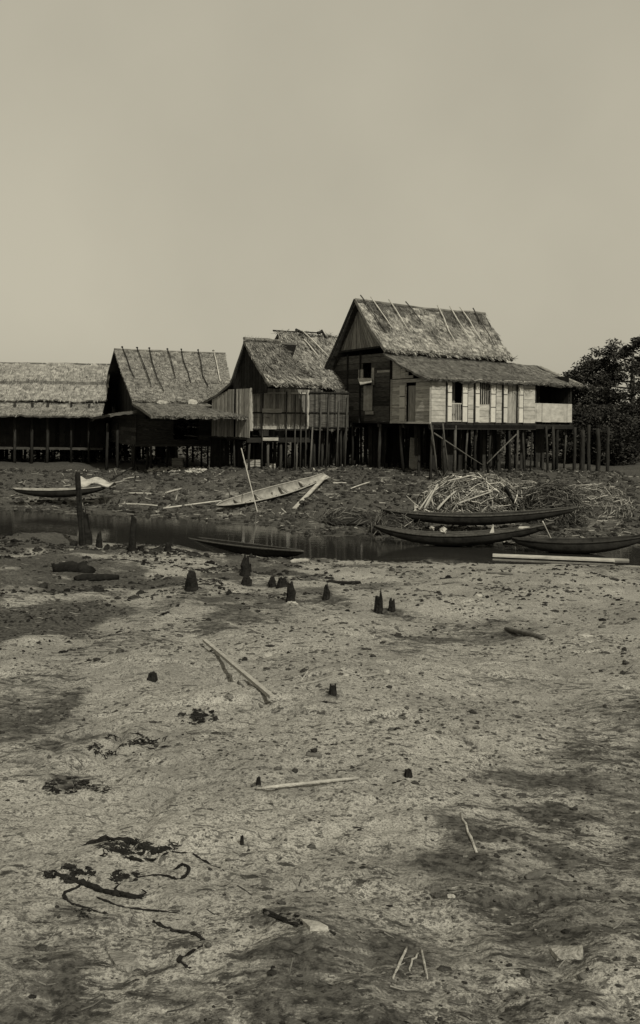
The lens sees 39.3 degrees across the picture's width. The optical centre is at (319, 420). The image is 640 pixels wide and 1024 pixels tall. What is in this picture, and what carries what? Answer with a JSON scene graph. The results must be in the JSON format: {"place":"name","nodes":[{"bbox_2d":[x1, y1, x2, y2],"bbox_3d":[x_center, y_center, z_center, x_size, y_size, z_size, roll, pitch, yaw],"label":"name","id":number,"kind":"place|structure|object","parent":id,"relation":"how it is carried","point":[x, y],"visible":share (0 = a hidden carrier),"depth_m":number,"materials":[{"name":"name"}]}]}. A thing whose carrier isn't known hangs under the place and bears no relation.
{"place":"outdoors","nodes":[
{"label":"outdoors","id":0,"kind":"place"},
{"bbox_2d":[0,423,639,1023],"bbox_3d":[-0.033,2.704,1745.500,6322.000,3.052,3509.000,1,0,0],"label":"ground","id":1,"kind":"structure","parent":0,"point":[42,823],"depth_m":4.24,"materials":[{"name":"soil"}]},
{"bbox_2d":[0,362,114,463],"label":"stilt house","id":2,"kind":"structure","parent":1,"relation":"on","point":[51,397],"depth_m":56.65,"materials":[{"name":"grey wood"}]},
{"bbox_2d":[13,486,106,497],"bbox_3d":[-11.126,3.029,38.300,4.287,0.583,0.907,1,0,7],"label":"dugout canoe","id":3,"kind":"object","parent":1,"relation":"on","point":[55,492],"visible":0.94,"depth_m":37.98,"materials":[{"name":"wood"}]},
{"bbox_2d":[81,476,115,487],"bbox_3d":[-9.520,2.620,38.300,1.423,0.459,1.000,1,0,0],"label":"mat cover","id":4,"kind":"object","parent":3,"relation":"on","point":[93,481],"visible":0.96,"depth_m":38.00,"materials":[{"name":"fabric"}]},
{"bbox_2d":[110,467,131,480],"bbox_3d":[-8.591,2.323,38.691,1.034,0.595,0.092,1,0,-36],"label":"paddle","id":5,"kind":"object","parent":4,"relation":"on","point":[111,479],"visible":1,"depth_m":38.63,"materials":[{"name":"brown wood"}]},
{"bbox_2d":[51,561,95,572],"bbox_3d":[-4.500,2.714,16.290,0.372,0.412,1.249,1,0,-42],"label":"root mass","id":6,"kind":"object","parent":1,"relation":"on","point":[79,567],"visible":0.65,"depth_m":16.03,"materials":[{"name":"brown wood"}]},
{"bbox_2d":[42,777,111,794],"bbox_3d":[-1.131,1.720,4.208,0.340,0.054,0.259,1,0,0],"label":"weed tangle","id":7,"kind":"object","parent":1,"relation":"on","point":[58,791],"visible":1,"depth_m":4.20,"materials":[{"name":"plant"}]},
{"bbox_2d":[75,472,85,545],"bbox_3d":[-6.725,2.518,25.132,0.326,2.143,0.180,1,0,0],"label":"mooring post","id":8,"kind":"object","parent":1,"relation":"on","point":[79,509],"visible":1,"depth_m":25.07,"materials":[{"name":"brown wood"}]},
{"bbox_2d":[83,507,92,544],"bbox_3d":[-6.607,3.009,25.368,0.342,1.165,0.319,1,0,0],"label":"mooring post","id":9,"kind":"object","parent":1,"relation":"on","point":[88,536],"visible":0.77,"depth_m":25.28,"materials":[{"name":"brown wood"}]},
{"bbox_2d":[73,908,106,917],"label":"weed tangle","id":10,"kind":"object","parent":1,"relation":"on","point":[82,914],"visible":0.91,"depth_m":2.84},
{"bbox_2d":[74,574,118,581],"bbox_3d":[-3.786,2.677,15.242,0.153,0.201,0.914,1,0,38],"label":"log","id":11,"kind":"object","parent":1,"relation":"on","point":[94,577],"visible":0.93,"depth_m":15.17,"materials":[{"name":"brown wood"}]},
{"bbox_2d":[96,530,102,547],"bbox_3d":[-6.207,3.377,25.188,0.189,0.542,0.175,1,0,-36],"label":"mooring post","id":12,"kind":"object","parent":1,"relation":"on","point":[99,544],"visible":0.94,"depth_m":25.14,"materials":[{"name":"brown wood"}]},
{"bbox_2d":[42,863,178,914],"bbox_3d":[-0.737,1.585,2.987,0.603,0.059,0.181,1,0,40],"label":"weed tangle","id":13,"kind":"object","parent":1,"relation":"on","point":[67,878],"visible":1,"depth_m":3.06,"materials":[{"name":"plant"}]},
{"bbox_2d":[106,951,139,972],"bbox_3d":[-0.565,1.558,2.585,0.071,0.028,0.128,1,0,-29],"label":"bark slab","id":14,"kind":"object","parent":1,"relation":"on","point":[125,961],"depth_m":2.57,"materials":[{"name":"wood"}]},
{"bbox_2d":[128,515,136,551],"bbox_3d":[-4.628,2.821,22.111,0.198,0.977,0.189,1,0,17],"label":"mooring post","id":15,"kind":"object","parent":1,"relation":"on","point":[132,538],"visible":0.84,"depth_m":22.04,"materials":[{"name":"brown wood"}]},
{"bbox_2d":[86,731,182,759],"bbox_3d":[-0.987,1.759,4.840,0.515,0.066,0.290,1,0,0],"label":"weed tangle","id":16,"kind":"object","parent":1,"relation":"on","point":[142,743],"visible":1,"depth_m":4.82,"materials":[{"name":"plant"}]},
{"bbox_2d":[121,503,157,505],"bbox_3d":[-7.646,3.576,37.922,1.713,0.102,0.089,1,0,19],"label":"driftwood stick","id":17,"kind":"object","parent":1,"relation":"on","point":[139,504],"visible":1,"depth_m":37.90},
{"bbox_2d":[128,492,150,493],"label":"driftwood stick","id":18,"kind":"object","parent":1,"relation":"on","point":[137,493],"visible":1,"depth_m":39.72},
{"bbox_2d":[108,863,190,895],"bbox_3d":[-0.582,1.601,3.096,0.292,0.046,0.215,1,0,-16],"label":"weed tangle","id":19,"kind":"object","parent":1,"relation":"on","point":[123,876],"visible":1,"depth_m":3.13,"materials":[{"name":"plant"}]},
{"bbox_2d":[147,671,157,681],"bbox_3d":[-1.218,1.899,6.500,0.089,0.149,0.089,1,0,0],"label":"charred stump","id":20,"kind":"object","parent":1,"relation":"on","point":[152,676],"visible":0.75,"depth_m":6.48,"materials":[{"name":"brown wood"}]},
{"bbox_2d":[83,835,224,870],"bbox_3d":[-0.607,1.618,3.366,0.590,0.076,0.293,1,0,8],"label":"weed tangle","id":21,"kind":"object","parent":1,"relation":"on","point":[144,845],"visible":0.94,"depth_m":3.35,"materials":[{"name":"plant"}]},
{"bbox_2d":[164,542,171,551],"bbox_3d":[-4.071,3.436,23.969,0.222,0.331,0.254,1,0,-39],"label":"mooring post","id":22,"kind":"object","parent":1,"relation":"on","point":[167,547],"visible":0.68,"depth_m":23.91,"materials":[{"name":"brown wood"}]},
{"bbox_2d":[80,346,268,470],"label":"stilt house","id":23,"kind":"structure","parent":1,"relation":"on","point":[161,393],"depth_m":50.68,"materials":[{"name":"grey wood"}]},
{"bbox_2d":[147,464,206,472],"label":"shell rubble","id":24,"kind":"object","parent":1,"relation":"on","point":[199,469],"visible":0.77,"depth_m":46.46,"materials":[{"name":"stone"}]},
{"bbox_2d":[172,458,183,466],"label":"crate","id":25,"kind":"object","parent":1,"relation":"on","point":[177,462],"visible":0.96,"depth_m":49.55,"materials":[{"name":"brown wood"}]},
{"bbox_2d":[152,920,204,968],"bbox_3d":[-0.406,1.558,2.685,0.110,0.052,0.345,1,0,-25],"label":"weed tangle","id":26,"kind":"object","parent":1,"relation":"on","point":[188,953],"visible":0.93,"depth_m":2.71,"materials":[{"name":"plant"}]},
{"bbox_2d":[184,571,197,591],"bbox_3d":[-1.904,2.413,13.230,0.211,0.375,0.210,1,0,0],"label":"charred stump","id":27,"kind":"object","parent":1,"relation":"on","point":[191,584],"visible":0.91,"depth_m":13.18,"materials":[{"name":"brown wood"}]},
{"bbox_2d":[163,500,221,508],"bbox_3d":[-5.375,3.557,37.818,2.478,0.342,0.072,1,0,-18],"label":"bamboo pole","id":28,"kind":"object","parent":1,"relation":"on","point":[190,504],"visible":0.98,"depth_m":37.76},
{"bbox_2d":[178,708,218,724],"bbox_3d":[-0.735,1.799,5.439,0.259,0.047,0.318,1,0,0],"label":"weed tangle","id":29,"kind":"object","parent":1,"relation":"on","point":[195,715],"visible":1,"depth_m":5.40,"materials":[{"name":"plant"}]},
{"bbox_2d":[202,639,274,698],"bbox_3d":[-0.654,1.836,6.736,0.032,0.178,2.185,1,0,-19],"label":"lath","id":30,"kind":"object","parent":1,"relation":"on","point":[250,678],"visible":1,"depth_m":6.46,"materials":[{"name":"wood"}]},
{"bbox_2d":[240,835,243,844],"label":"charred stump","id":31,"kind":"object","parent":1,"relation":"on","point":[242,840],"visible":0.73,"depth_m":3.44,"materials":[{"name":"brown wood"}]},
{"bbox_2d":[239,554,250,575],"bbox_3d":[-1.418,2.767,16.930,0.206,0.488,0.202,1,0,41],"label":"charred stump","id":32,"kind":"object","parent":1,"relation":"on","point":[245,567],"visible":0.85,"depth_m":16.86,"materials":[{"name":"brown wood"}]},
{"bbox_2d":[188,537,303,556],"bbox_3d":[-2.550,3.732,26.761,0.657,0.754,8.217,1,0,-31],"label":"dugout canoe","id":33,"kind":"object","parent":1,"relation":"on","point":[259,550],"visible":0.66,"depth_m":25.43,"materials":[{"name":"brown wood"}]},
{"bbox_2d":[241,575,251,585],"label":"charred stump","id":34,"kind":"object","parent":1,"relation":"on","point":[246,580],"visible":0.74,"depth_m":15.33,"materials":[{"name":"brown wood"}]},
{"bbox_2d":[241,448,257,511],"bbox_3d":[-2.912,2.395,36.701,0.050,2.419,3.165,1,0,-17],"label":"mooring pole","id":35,"kind":"object","parent":1,"relation":"on","point":[249,480],"visible":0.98,"depth_m":36.61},
{"bbox_2d":[246,459,260,468],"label":"crate","id":36,"kind":"object","parent":1,"relation":"on","point":[255,462],"visible":0.62,"depth_m":44.15,"materials":[{"name":"brown wood"}]},
{"bbox_2d":[256,776,260,785],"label":"charred stump","id":37,"kind":"object","parent":1,"relation":"on","point":[258,780],"visible":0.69,"depth_m":4.11,"materials":[{"name":"brown wood"}]},
{"bbox_2d":[203,336,326,470],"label":"stilt house","id":38,"kind":"structure","parent":1,"relation":"on","point":[265,369],"depth_m":43.99,"materials":[{"name":"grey wood"}]},
{"bbox_2d":[263,653,271,657],"bbox_3d":[-0.442,1.988,7.538,0.092,0.066,0.073,1,0,0],"label":"stone","id":39,"kind":"object","parent":1,"relation":"on","point":[267,655],"visible":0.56,"depth_m":7.51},
{"bbox_2d":[265,463,275,468],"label":"crate","id":40,"kind":"object","parent":1,"relation":"on","point":[272,465],"visible":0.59,"depth_m":45.01,"materials":[{"name":"brown wood"}]},
{"bbox_2d":[268,576,275,587],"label":"charred stump","id":41,"kind":"object","parent":1,"relation":"on","point":[271,582],"visible":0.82,"depth_m":15.17,"materials":[{"name":"brown wood"}]},
{"bbox_2d":[263,909,281,916],"bbox_3d":[-0.148,1.539,2.792,0.010,0.022,0.092,1,0,-41],"label":"stem","id":42,"kind":"object","parent":1,"relation":"on","point":[273,913],"visible":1,"depth_m":2.79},
{"bbox_2d":[216,472,330,507],"bbox_3d":[-1.960,2.976,38.437,0.758,1.234,6.588,1,0,43],"label":"dugout canoe","id":43,"kind":"object","parent":1,"relation":"on","point":[262,495],"visible":0.94,"depth_m":38.52,"materials":[{"name":"wood"}]},
{"bbox_2d":[0,417,548,439],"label":"woods","id":44,"kind":"object","parent":1,"relation":"on","point":[363,433],"depth_m":155.82,"materials":[{"name":"black plant"}]},
{"bbox_2d":[275,577,286,587],"bbox_3d":[-0.640,2.750,15.069,0.212,0.281,0.190,1,0,24],"label":"charred stump","id":45,"kind":"object","parent":1,"relation":"on","point":[281,582],"visible":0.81,"depth_m":15.01,"materials":[{"name":"brown wood"}]},
{"bbox_2d":[262,910,312,927],"bbox_3d":[-0.115,1.533,2.747,0.181,0.048,0.084,1,0,26],"label":"weed tangle","id":46,"kind":"object","parent":1,"relation":"on","point":[285,920],"visible":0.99,"depth_m":2.74,"materials":[{"name":"plant"}]},
{"bbox_2d":[286,581,295,601],"bbox_3d":[-0.416,2.456,12.660,0.144,0.390,0.146,1,0,-38],"label":"charred stump","id":47,"kind":"object","parent":1,"relation":"on","point":[291,593],"visible":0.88,"depth_m":12.62,"materials":[{"name":"brown wood"}]},
{"bbox_2d":[290,558,309,562],"bbox_3d":[-0.503,3.583,22.800,0.126,0.244,1.297,1,0,19],"label":"log","id":48,"kind":"object","parent":1,"relation":"on","point":[299,560],"visible":0.74,"depth_m":22.68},
{"bbox_2d":[256,776,358,789],"bbox_3d":[-0.055,1.647,4.066,0.471,0.041,0.019,1,0,-8],"label":"rod","id":49,"kind":"object","parent":1,"relation":"on","point":[307,783],"visible":1,"depth_m":4.06,"materials":[{"name":"wood"}]},
{"bbox_2d":[292,475,327,508],"bbox_3d":[-0.382,3.015,38.014,0.170,1.098,4.564,1,0,16],"label":"gangplank","id":50,"kind":"object","parent":1,"relation":"on","point":[316,485],"visible":1,"depth_m":38.04,"materials":[{"name":"brown wood"}]},
{"bbox_2d":[306,752,321,757],"bbox_3d":[-0.030,1.685,4.508,0.082,0.033,0.029,1,0,0],"label":"bark chip","id":51,"kind":"object","parent":1,"relation":"on","point":[310,754],"visible":1,"depth_m":4.50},
{"bbox_2d":[300,918,328,931],"bbox_3d":[-0.028,1.507,2.671,0.049,0.031,0.111,1,0,-40],"label":"bark slab","id":52,"kind":"object","parent":1,"relation":"on","point":[311,925],"depth_m":2.65,"materials":[{"name":"wood"}]},
{"bbox_2d":[0,402,634,462],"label":"scrub","id":53,"kind":"object","parent":1,"relation":"on","point":[160,450],"visible":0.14,"depth_m":58.82,"materials":[{"name":"black plant"}]},
{"bbox_2d":[0,463,639,545],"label":"bank litter","id":54,"kind":"object","parent":1,"relation":"on","point":[347,494],"visible":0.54,"depth_m":39.54,"materials":[{"name":"plant"}]},
{"bbox_2d":[0,540,639,1023],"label":"mud lumps","id":55,"kind":"object","parent":1,"relation":"on","point":[362,866],"visible":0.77,"depth_m":4.76,"materials":[{"name":"soil"}]},
{"bbox_2d":[0,531,639,652],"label":"peat lumps","id":56,"kind":"object","parent":1,"relation":"on","point":[13,542],"visible":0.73,"depth_m":17.85,"materials":[{"name":"soil"}]},
{"bbox_2d":[0,549,639,1020],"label":"twig litter","id":57,"kind":"object","parent":1,"relation":"on","point":[244,997],"visible":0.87,"depth_m":4.31,"materials":[{"name":"wood"}]},
{"bbox_2d":[298,388,348,467],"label":"plank landing","id":58,"kind":"object","parent":1,"relation":"on","point":[327,443],"visible":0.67,"depth_m":45.07,"materials":[{"name":"wood"}]},
{"bbox_2d":[273,328,375,465],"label":"stilt house","id":59,"kind":"structure","parent":1,"relation":"on","point":[312,352],"depth_m":49.23,"materials":[{"name":"grey wood"}]},
{"bbox_2d":[322,583,329,600],"bbox_3d":[0.090,2.545,13.172,0.125,0.331,0.133,1,0,0],"label":"charred stump","id":60,"kind":"object","parent":1,"relation":"on","point":[326,594],"visible":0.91,"depth_m":13.13,"materials":[{"name":"brown wood"}]},
{"bbox_2d":[329,683,336,695],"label":"charred stump","id":61,"kind":"object","parent":1,"relation":"on","point":[332,690],"visible":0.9,"depth_m":5.90,"materials":[{"name":"brown wood"}]},
{"bbox_2d":[297,672,384,685],"bbox_3d":[0.159,1.871,6.507,0.843,0.085,0.025,1,0,-40],"label":"branch","id":62,"kind":"object","parent":1,"relation":"on","point":[321,679],"visible":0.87,"depth_m":6.42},
{"bbox_2d":[326,579,360,584],"bbox_3d":[0.460,3.098,17.140,0.145,0.238,1.263,1,0,31],"label":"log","id":63,"kind":"object","parent":1,"relation":"on","point":[344,582],"visible":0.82,"depth_m":17.14,"materials":[{"name":"brown wood"}]},
{"bbox_2d":[316,507,387,526],"bbox_3d":[1.249,3.680,33.039,3.112,1.035,1.639,1,0,0],"label":"reed clump","id":64,"kind":"object","parent":1,"relation":"on","point":[359,517],"visible":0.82,"depth_m":32.54,"materials":[{"name":"plant"}]},
{"bbox_2d":[374,595,382,613],"bbox_3d":[0.752,2.395,11.511,0.133,0.286,0.131,1,0,21],"label":"charred stump","id":65,"kind":"object","parent":1,"relation":"on","point":[378,606],"visible":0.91,"depth_m":11.47,"materials":[{"name":"brown wood"}]},
{"bbox_2d":[379,587,382,609],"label":"charred stump","id":66,"kind":"object","parent":1,"relation":"on","point":[380,595],"visible":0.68,"depth_m":11.57,"materials":[{"name":"brown wood"}]},
{"bbox_2d":[387,598,395,611],"bbox_3d":[0.928,2.416,11.563,0.109,0.258,0.109,1,0,0],"label":"charred stump","id":67,"kind":"object","parent":1,"relation":"on","point":[391,607],"visible":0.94,"depth_m":11.54,"materials":[{"name":"brown wood"}]},
{"bbox_2d":[364,509,425,534],"bbox_3d":[2.607,3.798,31.000,2.143,1.401,1.836,1,0,0],"label":"reed clump","id":68,"kind":"object","parent":1,"relation":"on","point":[394,521],"visible":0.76,"depth_m":30.55,"materials":[{"name":"plant"}]},
{"bbox_2d":[392,946,407,978],"bbox_3d":[0.228,1.541,2.546,0.009,0.045,0.221,1,0,16],"label":"twig","id":69,"kind":"object","parent":1,"relation":"on","point":[400,961],"visible":1,"depth_m":2.54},
{"bbox_2d":[404,768,412,777],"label":"charred stump","id":70,"kind":"object","parent":1,"relation":"on","point":[408,773],"visible":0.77,"depth_m":4.17,"materials":[{"name":"brown wood"}]},
{"bbox_2d":[409,437,417,469],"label":"board","id":71,"kind":"object","parent":1,"relation":"on","point":[413,459],"visible":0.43,"depth_m":45.35,"materials":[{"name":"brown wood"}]},
{"bbox_2d":[408,952,418,971],"bbox_3d":[0.268,1.554,2.570,0.014,0.031,0.139,1,0,19],"label":"twig","id":72,"kind":"object","parent":1,"relation":"on","point":[412,959],"visible":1,"depth_m":2.56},
{"bbox_2d":[420,948,427,978],"bbox_3d":[0.298,1.551,2.559,0.008,0.043,0.205,1,0,1],"label":"twig","id":73,"kind":"object","parent":1,"relation":"on","point":[423,959],"visible":1,"depth_m":2.55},
{"bbox_2d":[322,295,585,479],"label":"stilt house","id":74,"kind":"structure","parent":1,"relation":"on","point":[438,375],"depth_m":46.07,"materials":[{"name":"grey wood"}]},
{"bbox_2d":[408,386,417,421],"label":"door","id":75,"kind":"structure","parent":74,"relation":"in","point":[412,397],"depth_m":43.35,"materials":[{"name":"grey wood"}]},
{"bbox_2d":[441,383,454,420],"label":"door","id":76,"kind":"structure","parent":74,"relation":"in","point":[453,384],"depth_m":43.54,"materials":[{"name":"grey wood"}]},
{"bbox_2d":[506,385,515,422],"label":"door","id":77,"kind":"structure","parent":74,"relation":"in","point":[511,407],"depth_m":44.99,"materials":[{"name":"grey wood"}]},
{"bbox_2d":[407,470,522,511],"bbox_3d":[5.598,3.395,33.618,4.783,3.189,2.454,1,0,0],"label":"brushwood heap","id":78,"kind":"object","parent":1,"relation":"on","point":[497,499],"visible":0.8,"depth_m":33.00,"materials":[{"name":"wood"}]},
{"bbox_2d":[418,489,432,509],"bbox_3d":[3.860,2.898,32.592,0.076,0.719,0.853,1,0,43],"label":"stick","id":79,"kind":"object","parent":78,"relation":"on","point":[423,503],"visible":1,"depth_m":32.54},
{"bbox_2d":[423,484,437,508],"bbox_3d":[4.034,2.770,32.600,0.088,0.894,0.872,1,0,42],"label":"stick","id":80,"kind":"object","parent":78,"relation":"on","point":[428,500],"visible":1,"depth_m":32.53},
{"bbox_2d":[436,491,455,510],"bbox_3d":[4.592,2.922,32.603,1.004,0.690,0.094,1,0,-39],"label":"stick","id":81,"kind":"object","parent":78,"relation":"on","point":[442,503],"visible":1,"depth_m":32.51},
{"bbox_2d":[447,474,474,481],"bbox_3d":[5.153,2.097,32.594,1.236,0.256,0.064,1,0,-29],"label":"stick","id":82,"kind":"object","parent":78,"relation":"on","point":[461,477],"visible":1,"depth_m":32.55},
{"bbox_2d":[456,491,492,504],"bbox_3d":[5.642,2.817,32.595,1.540,0.477,0.058,1,0,-23],"label":"stick","id":83,"kind":"object","parent":78,"relation":"on","point":[473,497],"visible":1,"depth_m":32.56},
{"bbox_2d":[504,486,516,505],"bbox_3d":[6.930,2.767,32.600,0.136,0.787,0.865,1,0,39],"label":"stick","id":84,"kind":"object","parent":78,"relation":"on","point":[508,493],"visible":1,"depth_m":32.48,"materials":[{"name":"brown wood"}]},
{"bbox_2d":[460,812,477,852],"bbox_3d":[0.589,1.633,3.555,0.013,0.041,0.412,1,0,0],"label":"reed","id":85,"kind":"object","parent":1,"relation":"on","point":[469,834],"visible":1,"depth_m":3.52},
{"bbox_2d":[382,506,578,525],"bbox_3d":[5.493,3.256,30.750,6.688,0.731,1.058,1,0,5],"label":"dugout canoe","id":86,"kind":"object","parent":1,"relation":"on","point":[479,518],"visible":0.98,"depth_m":30.40,"materials":[{"name":"wood"}]},
{"bbox_2d":[504,392,539,459],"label":"broad tree","id":87,"kind":"object","parent":1,"relation":"on","point":[528,433],"visible":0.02,"depth_m":61.83,"materials":[{"name":"black plant"}]},
{"bbox_2d":[504,627,545,639],"bbox_3d":[2.249,2.349,9.889,0.062,0.189,1.079,1,0,-10],"label":"root","id":88,"kind":"object","parent":1,"relation":"on","point":[525,633],"visible":0.98,"depth_m":9.81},
{"bbox_2d":[513,479,537,510],"bbox_3d":[7.830,3.485,33.619,1.620,2.538,1.544,1,0,35],"label":"thatch heap","id":89,"kind":"object","parent":1,"relation":"on","point":[525,486],"visible":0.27,"depth_m":33.42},
{"bbox_2d":[524,868,559,879],"bbox_3d":[0.796,1.627,3.208,0.185,0.050,0.031,1,0,-38],"label":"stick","id":90,"kind":"object","parent":1,"relation":"on","point":[532,875],"visible":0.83,"depth_m":3.19,"materials":[{"name":"wood"}]},
{"bbox_2d":[517,480,587,526],"bbox_3d":[8.545,3.614,33.013,2.754,2.867,1.899,1,0,0],"label":"thatch heap","id":91,"kind":"object","parent":1,"relation":"on","point":[541,496],"visible":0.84,"depth_m":32.55,"materials":[{"name":"plant"}]},
{"bbox_2d":[533,393,587,454],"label":"broad tree","id":92,"kind":"object","parent":1,"relation":"on","point":[549,445],"visible":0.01,"depth_m":63.84,"materials":[{"name":"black plant"}]},
{"bbox_2d":[549,945,582,960],"bbox_3d":[0.716,1.538,2.591,0.085,0.052,0.096,1,0,0],"label":"plank piece","id":93,"kind":"object","parent":1,"relation":"on","point":[566,952],"visible":1,"depth_m":2.58,"materials":[{"name":"wood"}]},
{"bbox_2d":[572,427,575,469],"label":"fence post","id":94,"kind":"object","parent":1,"relation":"on","point":[574,450],"visible":0.84,"depth_m":46.91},
{"bbox_2d":[579,430,584,470],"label":"fence post","id":95,"kind":"object","parent":1,"relation":"on","point":[582,457],"visible":0.84,"depth_m":46.90,"materials":[{"name":"wood"}]},
{"bbox_2d":[548,400,616,464],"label":"broad tree","id":96,"kind":"object","parent":1,"relation":"on","point":[580,415],"visible":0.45,"depth_m":55.11,"materials":[{"name":"black plant"}]},
{"bbox_2d":[577,633,592,637],"bbox_3d":[2.763,2.252,9.332,0.169,0.051,0.136,1,0,0],"label":"stone","id":97,"kind":"object","parent":1,"relation":"on","point":[584,635],"visible":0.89,"depth_m":9.30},
{"bbox_2d":[539,357,638,424],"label":"broad tree","id":98,"kind":"object","parent":1,"relation":"on","point":[590,367],"visible":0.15,"depth_m":58.69,"materials":[{"name":"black plant"}]},
{"bbox_2d":[587,425,590,470],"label":"fence post","id":99,"kind":"object","parent":1,"relation":"on","point":[588,448],"visible":0.84,"depth_m":46.95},
{"bbox_2d":[595,428,600,470],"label":"fence post","id":100,"kind":"object","parent":1,"relation":"on","point":[598,449],"visible":0.83,"depth_m":46.89,"materials":[{"name":"wood"}]},
{"bbox_2d":[570,480,637,518],"bbox_3d":[10.520,3.565,34.595,3.408,2.519,2.027,1,0,0],"label":"thatch heap","id":101,"kind":"object","parent":1,"relation":"on","point":[602,502],"visible":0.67,"depth_m":34.03,"materials":[{"name":"plant"}]},
{"bbox_2d":[575,334,639,461],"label":"broad tree","id":102,"kind":"object","parent":1,"relation":"on","point":[632,366],"visible":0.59,"depth_m":57.55,"materials":[{"name":"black plant"}]},
{"bbox_2d":[606,427,609,471],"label":"fence post","id":103,"kind":"object","parent":1,"relation":"on","point":[607,450],"visible":0.84,"depth_m":46.95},
{"bbox_2d":[577,398,639,465],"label":"broad tree","id":104,"kind":"object","parent":1,"relation":"on","point":[624,445],"visible":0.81,"depth_m":53.90,"materials":[{"name":"black plant"}]},
{"bbox_2d":[618,380,639,411],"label":"broad tree","id":105,"kind":"object","parent":1,"relation":"on","point":[636,394],"visible":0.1,"depth_m":61.24,"materials":[{"name":"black plant"}]},
{"bbox_2d":[0,507,639,565],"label":"water","id":106,"kind":"structure","parent":0,"point":[151,530],"depth_m":28.90,"materials":[{"name":"black liquid"}]},
{"bbox_2d":[373,522,553,545],"bbox_3d":[4.462,3.525,28.100,5.608,0.871,1.058,1,0,10],"label":"dugout canoe","id":107,"kind":"object","parent":106,"relation":"on","point":[463,538],"visible":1,"depth_m":27.79,"materials":[{"name":"grey wood"}]},
{"bbox_2d":[439,526,446,533],"bbox_3d":[3.844,3.428,27.889,0.238,0.253,0.300,1,0,0],"label":"board","id":108,"kind":"object","parent":107,"relation":"in","point":[443,530],"visible":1,"depth_m":27.81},
{"bbox_2d":[493,554,628,561],"bbox_3d":[6.888,3.949,25.667,3.814,0.080,0.617,1,0,11],"label":"floating plank","id":109,"kind":"object","parent":106,"relation":"on","point":[560,557],"visible":1,"depth_m":25.51,"materials":[{"name":"wood"}]},
{"bbox_2d":[511,535,639,553],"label":"dugout canoe","id":110,"kind":"object","parent":106,"relation":"on","point":[580,545],"visible":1,"depth_m":26.62,"materials":[{"name":"wood"}]},
{"bbox_2d":[0,0,639,421],"label":"sky","id":111,"kind":"structure","parent":0,"point":[188,175],"materials":[{"name":"beige"}]},
{"bbox_2d":[486,572,512,574],"bbox_3d":[3.677,3.137,18.326,0.552,0.071,0.060,1,0,23],"label":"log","id":112,"kind":"object","parent":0,"point":[503,573],"visible":1,"depth_m":18.30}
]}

